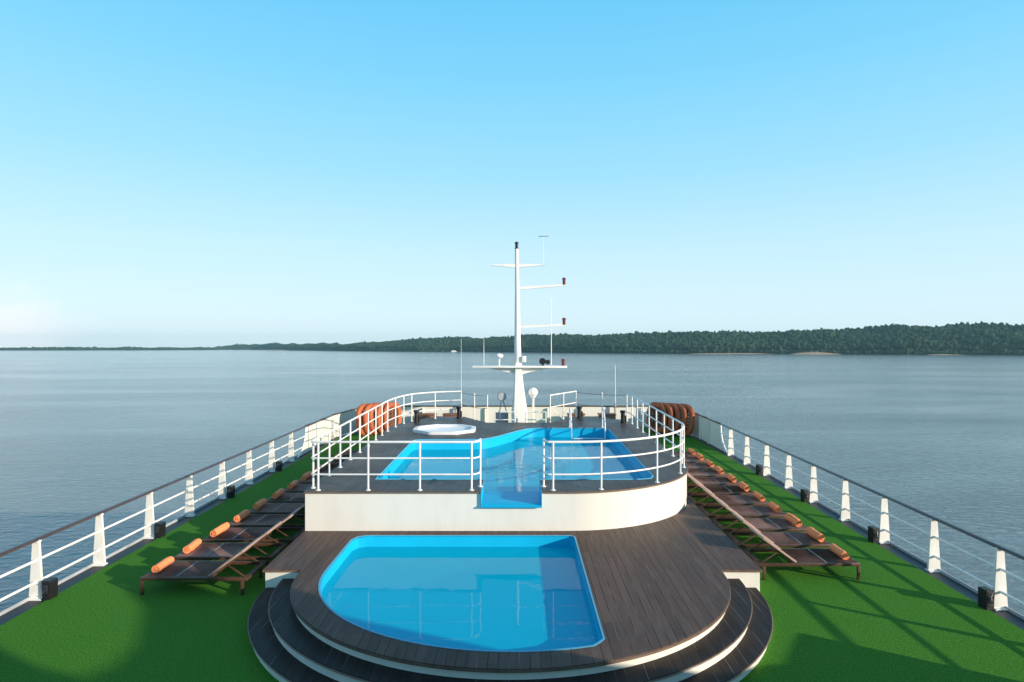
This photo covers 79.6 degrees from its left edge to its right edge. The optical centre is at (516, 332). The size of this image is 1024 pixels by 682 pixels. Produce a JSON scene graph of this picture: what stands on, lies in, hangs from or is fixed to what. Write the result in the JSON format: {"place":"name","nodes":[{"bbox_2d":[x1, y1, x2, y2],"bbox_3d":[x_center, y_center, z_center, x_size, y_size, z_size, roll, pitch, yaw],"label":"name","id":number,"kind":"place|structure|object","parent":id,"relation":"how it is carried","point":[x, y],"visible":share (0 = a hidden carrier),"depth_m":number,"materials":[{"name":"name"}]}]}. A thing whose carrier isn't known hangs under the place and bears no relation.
{"place":"outdoors","nodes":[
{"label":"outdoors","id":0,"kind":"place"},
{"bbox_2d":[0,350,1023,615],"bbox_3d":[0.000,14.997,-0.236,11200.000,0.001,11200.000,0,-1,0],"label":"river","id":1,"kind":"structure","parent":0,"point":[86,432],"depth_m":132.58,"materials":[{"name":"blue liquid"}]},
{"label":"hull","id":2,"kind":"structure","parent":1,"relation":"on","visible":0},
{"bbox_2d":[0,431,1023,629],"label":"deck gutter","id":3,"kind":"object","parent":2,"relation":"on","point":[1010,617],"visible":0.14,"depth_m":14.04,"materials":[{"name":"paint"}]},
{"bbox_2d":[41,577,60,599],"bbox_3d":[-8.745,4.824,11.579,0.229,0.352,0.232,0,0,7],"label":"deck lamp","id":4,"kind":"object","parent":3,"relation":"on","point":[49,588],"visible":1,"depth_m":11.51,"materials":[{"name":"black plastic"}]},
{"bbox_2d":[0,426,306,615],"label":"ship railing","id":5,"kind":"object","parent":3,"relation":"on","point":[100,557],"visible":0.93,"depth_m":14.47,"materials":[{"name":"white metal"}]},
{"bbox_2d":[154,521,166,537],"bbox_3d":[-8.672,4.824,15.039,0.229,0.352,0.232,0,0,7],"label":"deck lamp","id":6,"kind":"object","parent":3,"relation":"on","point":[160,529],"visible":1,"depth_m":14.95,"materials":[{"name":"black plastic"}]},
{"bbox_2d":[226,485,236,498],"bbox_3d":[-8.598,4.824,18.599,0.229,0.352,0.232,0,0,7],"label":"deck lamp","id":7,"kind":"object","parent":3,"relation":"on","point":[230,491],"visible":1,"depth_m":18.51,"materials":[{"name":"black plastic"}]},
{"bbox_2d":[276,461,282,471],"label":"deck lamp","id":8,"kind":"object","parent":3,"relation":"on","point":[278,466],"visible":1,"depth_m":22.09,"materials":[{"name":"black plastic"}]},
{"bbox_2d":[756,464,762,474],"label":"deck lamp","id":9,"kind":"object","parent":3,"relation":"on","point":[759,469],"visible":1,"depth_m":21.49,"materials":[{"name":"black plastic"}]},
{"bbox_2d":[800,489,808,501],"bbox_3d":[8.574,4.824,18.190,0.229,0.352,0.232,0,0,-7],"label":"deck lamp","id":10,"kind":"object","parent":3,"relation":"on","point":[804,495],"visible":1,"depth_m":18.09,"materials":[{"name":"black plastic"}]},
{"bbox_2d":[719,423,1023,619],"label":"ship railing","id":11,"kind":"object","parent":3,"relation":"on","point":[998,587],"visible":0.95,"depth_m":14.54,"materials":[{"name":"white metal"}]},
{"bbox_2d":[868,526,878,542],"bbox_3d":[8.574,4.824,14.690,0.229,0.352,0.232,0,0,-7],"label":"deck lamp","id":12,"kind":"object","parent":3,"relation":"on","point":[873,534],"visible":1,"depth_m":14.60,"materials":[{"name":"black plastic"}]},
{"bbox_2d":[978,586,994,609],"bbox_3d":[8.574,4.824,11.170,0.229,0.352,0.232,0,0,-7],"label":"deck lamp","id":13,"kind":"object","parent":3,"relation":"on","point":[986,595],"visible":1,"depth_m":11.09,"materials":[{"name":"black plastic"}]},
{"bbox_2d":[0,427,1023,681],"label":"turf deck","id":14,"kind":"structure","parent":0,"point":[888,617],"depth_m":10.63,"materials":[{"name":"green carpet"}]},
{"bbox_2d":[140,538,265,594],"bbox_3d":[-6.139,4.585,12.121,2.056,0.830,0.866,0,0,0],"label":"sun lounger","id":15,"kind":"object","parent":14,"relation":"on","point":[191,570],"visible":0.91,"depth_m":11.94,"materials":[{"name":"brown wood"}]},
{"bbox_2d":[151,556,173,572],"bbox_3d":[-6.960,4.572,12.104,0.176,0.172,0.529,13,0,1],"label":"rolled towel","id":16,"kind":"object","parent":15,"relation":"on","point":[162,564],"visible":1,"depth_m":12.01,"materials":[{"name":"orange fabric"}]},
{"bbox_2d":[174,521,286,566],"bbox_3d":[-6.109,4.585,13.193,2.056,0.830,0.866,0,0,0],"label":"sun lounger","id":17,"kind":"object","parent":14,"relation":"on","point":[214,551],"visible":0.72,"depth_m":13.04,"materials":[{"name":"brown"}]},
{"bbox_2d":[183,538,201,553],"bbox_3d":[-6.942,4.577,13.170,0.174,0.174,0.533,-27,1,-2],"label":"rolled towel","id":18,"kind":"object","parent":17,"relation":"on","point":[192,545],"visible":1,"depth_m":13.07,"materials":[{"name":"orange fabric"}]},
{"bbox_2d":[202,507,304,545],"bbox_3d":[-6.053,4.585,14.271,2.056,0.830,0.866,0,0,-1],"label":"sun lounger","id":19,"kind":"object","parent":14,"relation":"on","point":[240,534],"visible":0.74,"depth_m":14.14,"materials":[{"name":"brown wood"}]},
{"bbox_2d":[210,522,229,536],"bbox_3d":[-6.872,4.567,14.254,0.190,0.189,0.578,-9,0,3],"label":"rolled towel","id":20,"kind":"object","parent":19,"relation":"on","point":[223,527],"visible":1,"depth_m":14.12,"materials":[{"name":"orange fabric"}]},
{"bbox_2d":[229,504,304,526],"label":"sun lounger","id":21,"kind":"object","parent":14,"relation":"on","point":[260,520],"visible":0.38,"depth_m":15.18,"materials":[{"name":"brown"}]},
{"bbox_2d":[234,509,249,521],"bbox_3d":[-6.846,4.576,15.344,0.184,0.186,0.565,-25,0,0],"label":"rolled towel","id":22,"kind":"object","parent":21,"relation":"on","point":[243,514],"visible":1,"depth_m":15.23,"materials":[{"name":"orange fabric"}]},
{"bbox_2d":[249,503,304,514],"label":"sun lounger","id":23,"kind":"object","parent":14,"relation":"on","point":[278,508],"visible":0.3,"depth_m":16.27,"materials":[{"name":"brown"}]},
{"bbox_2d":[253,498,266,509],"bbox_3d":[-6.829,4.566,16.372,0.178,0.183,0.545,-25,0,0],"label":"rolled towel","id":24,"kind":"object","parent":23,"relation":"on","point":[259,504],"visible":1,"depth_m":16.25,"materials":[{"name":"orange fabric"}]},
{"bbox_2d":[267,493,304,502],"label":"sun lounger","id":25,"kind":"object","parent":14,"relation":"on","point":[292,498],"visible":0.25,"depth_m":17.24,"materials":[{"name":"brown wood"}]},
{"bbox_2d":[272,488,284,498],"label":"rolled towel","id":26,"kind":"object","parent":25,"relation":"on","point":[279,493],"visible":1,"depth_m":17.34,"materials":[{"name":"orange fabric"}]},
{"bbox_2d":[284,484,311,492],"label":"sun lounger","id":27,"kind":"object","parent":14,"relation":"on","point":[304,487],"visible":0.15,"depth_m":18.39,"materials":[{"name":"brown"}]},
{"bbox_2d":[288,480,298,488],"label":"rolled towel","id":28,"kind":"object","parent":27,"relation":"on","point":[294,483],"visible":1,"depth_m":18.35,"materials":[{"name":"orange fabric"}]},
{"bbox_2d":[295,476,323,490],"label":"sun lounger","id":29,"kind":"object","parent":14,"relation":"on","point":[307,480],"visible":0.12,"depth_m":19.37,"materials":[{"name":"brown wood"}]},
{"bbox_2d":[301,471,311,480],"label":"rolled towel","id":30,"kind":"object","parent":29,"relation":"on","point":[306,475],"visible":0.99,"depth_m":19.41,"materials":[{"name":"orange fabric"}]},
{"bbox_2d":[314,468,334,475],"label":"sun lounger","id":31,"kind":"object","parent":14,"relation":"on","point":[323,471],"visible":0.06,"depth_m":20.65,"materials":[{"name":"brown"}]},
{"bbox_2d":[323,462,342,467],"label":"sun lounger","id":32,"kind":"object","parent":14,"relation":"on","point":[334,464],"visible":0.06,"depth_m":21.57,"materials":[{"name":"brown"}]},
{"bbox_2d":[333,456,348,461],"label":"sun lounger","id":33,"kind":"object","parent":14,"relation":"on","point":[337,460],"visible":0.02,"depth_m":22.47,"materials":[{"name":"brown"}]},
{"bbox_2d":[343,450,358,455],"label":"sun lounger","id":34,"kind":"object","parent":14,"relation":"on","point":[352,452],"visible":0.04,"depth_m":23.71,"materials":[{"name":"brown wood"}]},
{"bbox_2d":[356,403,374,435],"bbox_3d":[-7.276,4.207,29.721,0.238,1.544,1.357,-4,-2,25],"label":"life float","id":35,"kind":"object","parent":14,"relation":"on","point":[360,409],"visible":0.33,"depth_m":29.29,"materials":[{"name":"plastic"}]},
{"bbox_2d":[362,403,374,434],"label":"life float","id":36,"kind":"object","parent":14,"relation":"on","point":[367,408],"visible":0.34,"depth_m":29.34,"materials":[{"name":"plastic"}]},
{"bbox_2d":[369,402,383,434],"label":"life float","id":37,"kind":"object","parent":14,"relation":"on","point":[371,417],"visible":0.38,"depth_m":29.57,"materials":[{"name":"plastic"}]},
{"bbox_2d":[376,402,394,433],"bbox_3d":[-6.429,4.206,30.198,0.237,1.544,1.357,-3,-1,26],"label":"life float","id":38,"kind":"object","parent":14,"relation":"on","point":[378,419],"visible":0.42,"depth_m":29.67,"materials":[{"name":"plastic"}]},
{"bbox_2d":[383,402,401,429],"bbox_3d":[-6.119,4.207,30.362,0.237,1.544,1.357,-4,-2,27],"label":"life float","id":39,"kind":"object","parent":14,"relation":"on","point":[391,405],"visible":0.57,"depth_m":30.28,"materials":[{"name":"plastic"}]},
{"bbox_2d":[418,413,436,418],"bbox_3d":[-4.600,4.595,31.890,0.920,0.770,0.520,0,0,0],"label":"deck locker","id":40,"kind":"object","parent":14,"relation":"on","point":[426,415],"visible":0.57,"depth_m":31.68,"materials":[{"name":"brown paint"}]},
{"bbox_2d":[442,413,456,416],"bbox_3d":[-3.350,4.595,31.890,0.920,0.770,0.520,0,0,0],"label":"deck locker","id":41,"kind":"object","parent":14,"relation":"on","point":[449,414],"visible":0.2,"depth_m":31.68,"materials":[{"name":"brown paint"}]},
{"bbox_2d":[495,392,507,422],"bbox_3d":[-0.666,3.863,28.400,0.600,2.274,0.600,0,0,0],"label":"searchlight stand","id":42,"kind":"object","parent":14,"relation":"on","point":[501,396],"visible":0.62,"depth_m":28.15,"materials":[{"name":"grey metal"}]},
{"bbox_2d":[247,498,772,681],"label":"pool stage","id":43,"kind":"object","parent":14,"relation":"on","point":[678,597],"visible":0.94,"depth_m":9.71,"materials":[{"name":"brown wood"}]},
{"bbox_2d":[318,535,604,651],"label":"pool","id":44,"kind":"structure","parent":43,"relation":"in","point":[351,545],"depth_m":13.58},
{"bbox_2d":[321,547,598,650],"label":"pool water","id":45,"kind":"structure","parent":44,"relation":"in","point":[509,598],"depth_m":11.02,"materials":[{"name":"blue liquid"}]},
{"bbox_2d":[303,417,687,530],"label":"deck","id":46,"kind":"structure","parent":43,"relation":"on","point":[342,503],"depth_m":14.04,"materials":[{"name":"white paint"}]},
{"bbox_2d":[311,391,482,490],"bbox_3d":[-2.770,3.046,20.060,3.980,1.148,12.194,0,0,0],"label":"deck railing","id":47,"kind":"object","parent":46,"relation":"on","point":[339,441],"visible":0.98,"depth_m":14.20,"materials":[{"name":"white metal"}]},
{"bbox_2d":[413,410,419,422],"bbox_3d":[-3.990,3.355,24.600,0.250,0.490,0.230,0,0,0],"label":"bollard lamp","id":48,"kind":"object","parent":46,"relation":"on","point":[416,417],"visible":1,"depth_m":24.54,"materials":[{"name":"black metal"}]},
{"bbox_2d":[413,424,475,434],"bbox_3d":[-2.620,3.548,22.550,2.254,0.104,1.848,0,0,0],"label":"plunge tub","id":49,"kind":"object","parent":46,"relation":"on","point":[444,429],"visible":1,"depth_m":22.63,"materials":[{"name":"plastic"}]},
{"bbox_2d":[456,406,461,417],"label":"bollard lamp","id":50,"kind":"object","parent":46,"relation":"on","point":[459,412],"visible":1,"depth_m":25.78,"materials":[{"name":"black metal"}]},
{"bbox_2d":[461,392,487,422],"bbox_3d":[-1.740,3.069,25.363,0.060,1.137,1.902,1,-2,-39],"label":"cable barrier","id":51,"kind":"object","parent":46,"relation":"on","point":[476,407],"visible":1,"depth_m":25.27,"materials":[{"name":"white metal"}]},
{"bbox_2d":[375,428,652,507],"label":"pool","id":52,"kind":"structure","parent":46,"relation":"in","point":[511,499],"depth_m":19.65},
{"bbox_2d":[388,437,642,490],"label":"pool water","id":53,"kind":"structure","parent":52,"relation":"in","point":[516,465],"depth_m":18.29,"materials":[{"name":"blue liquid"}]},
{"bbox_2d":[550,391,576,422],"bbox_3d":[1.956,3.057,25.400,0.067,1.202,1.983,-1,-2,38],"label":"stair guard","id":54,"kind":"object","parent":46,"relation":"on","point":[563,403],"visible":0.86,"depth_m":25.38,"materials":[{"name":"white paint"}]},
{"bbox_2d":[577,406,582,417],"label":"bollard lamp","id":55,"kind":"object","parent":46,"relation":"on","point":[579,412],"visible":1,"depth_m":25.78,"materials":[{"name":"black metal"}]},
{"bbox_2d":[569,407,605,438],"bbox_3d":[2.650,3.658,22.957,1.360,1.686,0.845,0,0,0],"label":"pool ladder","id":56,"kind":"object","parent":46,"relation":"on","point":[570,416],"visible":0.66,"depth_m":22.66,"materials":[{"name":"metal"}]},
{"bbox_2d":[577,392,625,407],"bbox_3d":[3.538,3.061,25.579,2.238,1.121,0.065,-1,-2,31],"label":"cable barrier","id":57,"kind":"object","parent":46,"relation":"on","point":[602,401],"visible":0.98,"depth_m":25.57,"materials":[{"name":"white metal"}]},
{"bbox_2d":[541,393,685,490],"bbox_3d":[2.600,3.046,19.510,4.040,1.148,11.094,0,0,0],"label":"deck railing","id":58,"kind":"object","parent":46,"relation":"on","point":[681,446],"visible":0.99,"depth_m":14.74,"materials":[{"name":"white metal"}]},
{"bbox_2d":[620,410,625,422],"bbox_3d":[4.260,3.355,24.500,0.250,0.490,0.230,0,0,0],"label":"bollard lamp","id":59,"kind":"object","parent":46,"relation":"on","point":[623,416],"visible":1,"depth_m":24.44,"materials":[{"name":"black plastic"}]},
{"bbox_2d":[494,411,515,422],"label":"bow gate","id":60,"kind":"structure","parent":43,"relation":"on","point":[504,412],"depth_m":26.99,"materials":[{"name":"white metal"}]},
{"bbox_2d":[525,411,545,422],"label":"bow gate","id":61,"kind":"structure","parent":43,"relation":"on","point":[535,412],"depth_m":26.98,"materials":[{"name":"white metal"}]},
{"bbox_2d":[296,405,727,457],"bbox_3d":[-0.009,4.456,28.636,17.664,1.167,8.079,0,0,0],"label":"bow bulwark","id":62,"kind":"object","parent":14,"relation":"on","point":[708,430],"visible":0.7,"depth_m":32.53,"materials":[{"name":"white paint"}]},
{"bbox_2d":[472,236,566,422],"bbox_3d":[0.157,0.278,28.200,4.308,9.443,1.000,0,0,0],"label":"signal mast","id":63,"kind":"object","parent":14,"relation":"on","point":[517,369],"visible":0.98,"depth_m":28.09,"materials":[{"name":"metal"}]},
{"bbox_2d":[529,388,537,422],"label":"radio dome","id":64,"kind":"structure","parent":14,"relation":"on","point":[533,392],"depth_m":28.31,"materials":[{"name":"paint"}]},
{"bbox_2d":[567,413,584,417],"bbox_3d":[3.100,4.595,31.890,0.920,0.770,0.520,0,0,0],"label":"deck locker","id":65,"kind":"object","parent":14,"relation":"on","point":[573,414],"visible":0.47,"depth_m":31.68,"materials":[{"name":"brown paint"}]},
{"bbox_2d":[597,413,615,418],"bbox_3d":[4.700,4.595,31.890,0.920,0.770,0.520,0,0,0],"label":"deck locker","id":66,"kind":"object","parent":14,"relation":"on","point":[610,415],"visible":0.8,"depth_m":31.68,"materials":[{"name":"brown paint"}]},
{"bbox_2d":[614,370,615,413],"bbox_3d":[5.212,3.354,32.350,0.100,3.293,0.095,0,0,0],"label":"whip antenna","id":67,"kind":"object","parent":14,"relation":"on","point":[615,394],"visible":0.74,"depth_m":32.33,"materials":[{"name":"paint"}]},
{"bbox_2d":[646,402,666,433],"bbox_3d":[6.919,4.207,30.266,0.238,1.544,1.357,4,-2,-31],"label":"life float","id":68,"kind":"object","parent":14,"relation":"on","point":[660,406],"visible":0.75,"depth_m":30.15,"materials":[{"name":"plastic"}]},
{"bbox_2d":[653,402,673,433],"bbox_3d":[7.183,4.206,30.098,0.238,1.544,1.357,3,-2,-31],"label":"life float","id":69,"kind":"object","parent":14,"relation":"on","point":[669,411],"visible":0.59,"depth_m":29.65,"materials":[{"name":"plastic"}]},
{"bbox_2d":[660,403,680,434],"bbox_3d":[7.491,4.207,29.950,0.238,1.544,1.357,5,-3,-30],"label":"life float","id":70,"kind":"object","parent":14,"relation":"on","point":[676,410],"visible":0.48,"depth_m":29.45,"materials":[{"name":"plastic"}]},
{"bbox_2d":[667,403,687,435],"bbox_3d":[7.767,4.206,29.777,0.238,1.544,1.357,3,-1,-29],"label":"life float","id":71,"kind":"object","parent":14,"relation":"on","point":[683,410],"visible":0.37,"depth_m":29.28,"materials":[{"name":"plastic"}]},
{"bbox_2d":[671,451,694,456],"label":"sun lounger","id":72,"kind":"object","parent":14,"relation":"on","point":[687,453],"visible":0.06,"depth_m":23.51,"materials":[{"name":"brown"}]},
{"bbox_2d":[688,448,695,453],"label":"rolled towel","id":73,"kind":"object","parent":72,"relation":"on","point":[691,450],"visible":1,"depth_m":23.47,"materials":[{"name":"orange fabric"}]},
{"bbox_2d":[674,403,694,435],"bbox_3d":[8.067,4.208,29.631,0.238,1.544,1.357,5,-3,-29],"label":"life float","id":74,"kind":"object","parent":14,"relation":"on","point":[691,418],"visible":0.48,"depth_m":29.14,"materials":[{"name":"plastic"}]},
{"bbox_2d":[678,457,704,462],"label":"sun lounger","id":75,"kind":"object","parent":14,"relation":"on","point":[692,460],"visible":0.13,"depth_m":22.40,"materials":[{"name":"brown wood"}]},
{"bbox_2d":[695,453,703,459],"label":"rolled towel","id":76,"kind":"object","parent":75,"relation":"on","point":[699,456],"visible":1,"depth_m":22.49,"materials":[{"name":"orange fabric"}]},
{"bbox_2d":[686,463,714,469],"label":"sun lounger","id":77,"kind":"object","parent":14,"relation":"on","point":[698,466],"visible":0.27,"depth_m":21.39,"materials":[{"name":"brown wood"}]},
{"bbox_2d":[705,459,714,466],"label":"rolled towel","id":78,"kind":"object","parent":77,"relation":"on","point":[709,463],"visible":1,"depth_m":21.34,"materials":[{"name":"orange fabric"}]},
{"bbox_2d":[688,470,729,483],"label":"sun lounger","id":79,"kind":"object","parent":14,"relation":"on","point":[704,473],"visible":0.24,"depth_m":20.34,"materials":[{"name":"brown wood"}]},
{"bbox_2d":[715,466,723,473],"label":"rolled towel","id":80,"kind":"object","parent":79,"relation":"on","point":[718,469],"visible":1,"depth_m":20.25,"materials":[{"name":"orange fabric"}]},
{"bbox_2d":[687,473,738,485],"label":"sun lounger","id":81,"kind":"object","parent":14,"relation":"on","point":[717,480],"visible":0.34,"depth_m":19.26,"materials":[{"name":"brown wood"}]},
{"bbox_2d":[726,473,736,482],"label":"rolled towel","id":82,"kind":"object","parent":81,"relation":"on","point":[730,477],"visible":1,"depth_m":19.18,"materials":[{"name":"orange fabric"}]},
{"bbox_2d":[687,474,752,499],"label":"sun lounger","id":83,"kind":"object","parent":14,"relation":"on","point":[726,490],"visible":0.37,"depth_m":18.03,"materials":[{"name":"brown"}]},
{"bbox_2d":[738,481,749,491],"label":"rolled towel","id":84,"kind":"object","parent":83,"relation":"on","point":[743,486],"visible":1,"depth_m":18.13,"materials":[{"name":"orange fabric"}]},
{"bbox_2d":[687,478,768,507],"bbox_3d":[5.930,4.585,17.201,2.056,0.830,0.866,0,0,1],"label":"sun lounger","id":85,"kind":"object","parent":14,"relation":"on","point":[740,500],"visible":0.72,"depth_m":17.06,"materials":[{"name":"brown wood"}]},
{"bbox_2d":[753,491,764,500],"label":"rolled towel","id":86,"kind":"object","parent":85,"relation":"on","point":[759,496],"visible":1,"depth_m":17.03,"materials":[{"name":"orange fabric"}]},
{"bbox_2d":[699,488,785,521],"bbox_3d":[5.932,4.585,16.108,2.056,0.830,0.866,0,0,0],"label":"sun lounger","id":87,"kind":"object","parent":14,"relation":"on","point":[755,511],"visible":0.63,"depth_m":15.94,"materials":[{"name":"brown wood"}]},
{"bbox_2d":[768,501,781,512],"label":"rolled towel","id":88,"kind":"object","parent":87,"relation":"on","point":[775,507],"visible":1,"depth_m":15.99,"materials":[{"name":"orange fabric"}]},
{"bbox_2d":[712,499,806,531],"bbox_3d":[5.936,4.585,15.017,2.056,0.830,0.866,0,0,0],"label":"sun lounger","id":89,"kind":"object","parent":14,"relation":"on","point":[772,524],"visible":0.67,"depth_m":14.86,"materials":[{"name":"brown wood"}]},
{"bbox_2d":[784,513,801,526],"bbox_3d":[6.757,4.564,14.993,0.197,0.189,0.579,-36,1,-1],"label":"rolled towel","id":90,"kind":"object","parent":89,"relation":"on","point":[794,520],"visible":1,"depth_m":14.87,"materials":[{"name":"orange fabric"}]},
{"bbox_2d":[726,511,830,552],"bbox_3d":[5.938,4.585,13.941,2.056,0.830,0.866,0,0,0],"label":"sun lounger","id":91,"kind":"object","parent":14,"relation":"on","point":[791,539],"visible":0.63,"depth_m":13.81,"materials":[{"name":"brown wood"}]},
{"bbox_2d":[806,527,824,541],"bbox_3d":[6.777,4.579,13.930,0.190,0.197,0.584,43,0,0],"label":"rolled towel","id":92,"kind":"object","parent":91,"relation":"on","point":[815,534],"visible":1,"depth_m":13.81,"materials":[{"name":"orange fabric"}]},
{"bbox_2d":[743,526,859,579],"bbox_3d":[5.931,4.585,12.841,2.056,0.830,0.866,0,0,-1],"label":"sun lounger","id":93,"kind":"object","parent":14,"relation":"on","point":[804,556],"visible":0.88,"depth_m":12.68,"materials":[{"name":"brown wood"}]},
{"bbox_2d":[830,544,849,559],"bbox_3d":[6.747,4.576,12.829,0.176,0.180,0.540,-27,-1,1],"label":"rolled towel","id":94,"kind":"object","parent":93,"relation":"on","point":[838,551],"visible":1,"depth_m":12.71,"materials":[{"name":"orange fabric"}]},
{"bbox_2d":[0,0,1023,347],"label":"sky","id":95,"kind":"structure","parent":0,"point":[174,173],"materials":[{"name":"blue"}]},
{"bbox_2d":[409,337,1023,354],"bbox_3d":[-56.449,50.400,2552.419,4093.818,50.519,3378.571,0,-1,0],"label":"riverbank","id":96,"kind":"structure","parent":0,"point":[860,350],"depth_m":1244.85,"materials":[{"name":"green plant"}]},
{"bbox_2d":[212,321,1023,354],"bbox_3d":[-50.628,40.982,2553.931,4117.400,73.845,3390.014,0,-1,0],"label":"forest","id":97,"kind":"object","parent":96,"relation":"on","point":[981,337],"visible":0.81,"depth_m":1388.85,"materials":[{"name":"green plant"}]},
{"bbox_2d":[697,353,763,353],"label":"sandbank","id":98,"kind":"structure","parent":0,"point":[730,353],"depth_m":1306.08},
{"bbox_2d":[793,350,833,353],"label":"sandbank","id":99,"kind":"structure","parent":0,"point":[816,352],"depth_m":1254.25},
{"bbox_3d":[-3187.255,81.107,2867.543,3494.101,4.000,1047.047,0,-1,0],"label":"riverbank","id":100,"kind":"structure","parent":0,"visible":0},
{"bbox_2d":[0,346,253,349],"bbox_3d":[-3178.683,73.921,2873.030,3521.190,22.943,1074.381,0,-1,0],"label":"forest","id":101,"kind":"object","parent":100,"relation":"on","point":[125,348],"visible":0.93,"depth_m":2820.03,"materials":[{"name":"green plant"}]}
]}

